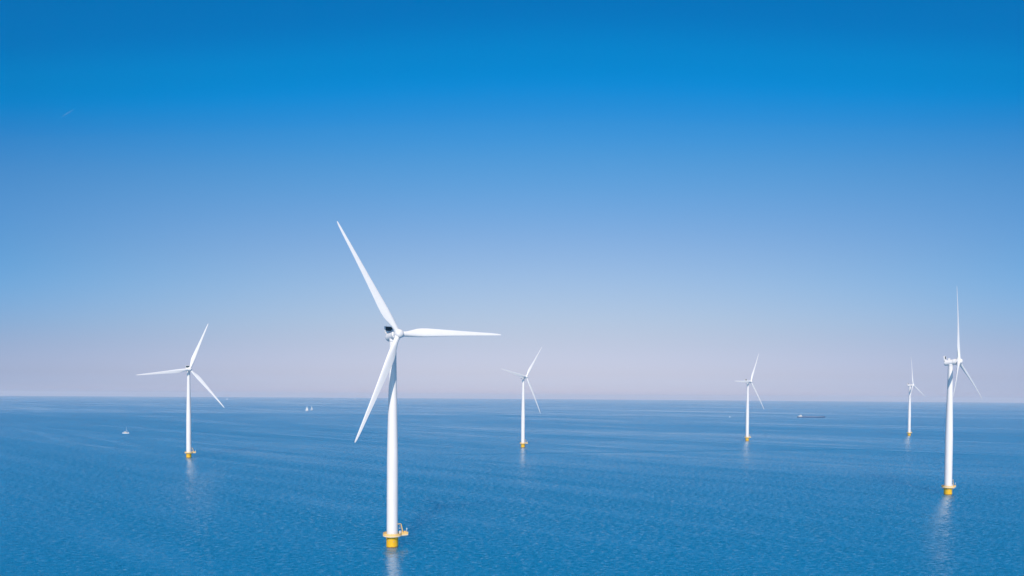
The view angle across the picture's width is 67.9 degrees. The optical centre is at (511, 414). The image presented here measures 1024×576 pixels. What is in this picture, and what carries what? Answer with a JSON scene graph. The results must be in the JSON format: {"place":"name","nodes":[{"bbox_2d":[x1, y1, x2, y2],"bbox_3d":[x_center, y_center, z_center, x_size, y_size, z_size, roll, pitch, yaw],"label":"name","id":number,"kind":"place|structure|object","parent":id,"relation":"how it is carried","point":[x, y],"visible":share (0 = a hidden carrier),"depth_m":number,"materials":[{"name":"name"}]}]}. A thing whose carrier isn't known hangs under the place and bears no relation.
{"place":"outdoors","nodes":[
{"label":"outdoors","id":0,"kind":"place"},
{"bbox_2d":[0,396,1023,575],"bbox_3d":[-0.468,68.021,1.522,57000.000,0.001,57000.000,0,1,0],"label":"water","id":1,"kind":"structure","parent":0,"point":[271,486],"depth_m":567.02,"materials":[{"name":"blue liquid"}]},
{"bbox_2d":[138,324,223,457],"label":"wind turbine","id":2,"kind":"object","parent":1,"relation":"in","point":[188,370],"visible":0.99,"depth_m":822.02,"materials":[{"name":"white metal"}]},
{"bbox_2d":[337,221,500,547],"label":"wind turbine","id":3,"kind":"object","parent":1,"relation":"in","point":[393,332],"visible":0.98,"depth_m":340.70,"materials":[{"name":"white metal"}]},
{"bbox_2d":[502,347,541,446],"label":"wind turbine","id":4,"kind":"object","parent":1,"relation":"in","point":[523,439],"visible":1,"depth_m":1029.58,"materials":[{"name":"white metal"}]},
{"bbox_2d":[736,354,763,440],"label":"wind turbine","id":5,"kind":"object","parent":1,"relation":"in","point":[747,437],"visible":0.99,"depth_m":1228.94,"materials":[{"name":"white metal"}]},
{"bbox_2d":[797,415,824,417],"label":"cargo barge","id":6,"kind":"object","parent":1,"relation":"on","point":[811,416],"visible":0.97,"depth_m":2808.43,"materials":[{"name":"metal"}]},
{"bbox_2d":[907,360,922,435],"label":"wind turbine","id":7,"kind":"object","parent":1,"relation":"in","point":[909,432],"visible":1,"depth_m":1441.88,"materials":[{"name":"white metal"}]},
{"bbox_2d":[941,294,981,494],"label":"wind turbine","id":8,"kind":"object","parent":1,"relation":"in","point":[948,486],"visible":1,"depth_m":545.79,"materials":[{"name":"white metal"}]},
{"bbox_2d":[0,0,1023,402],"label":"sky","id":9,"kind":"structure","parent":0,"point":[657,198],"materials":[{"name":"blue"}]}
]}

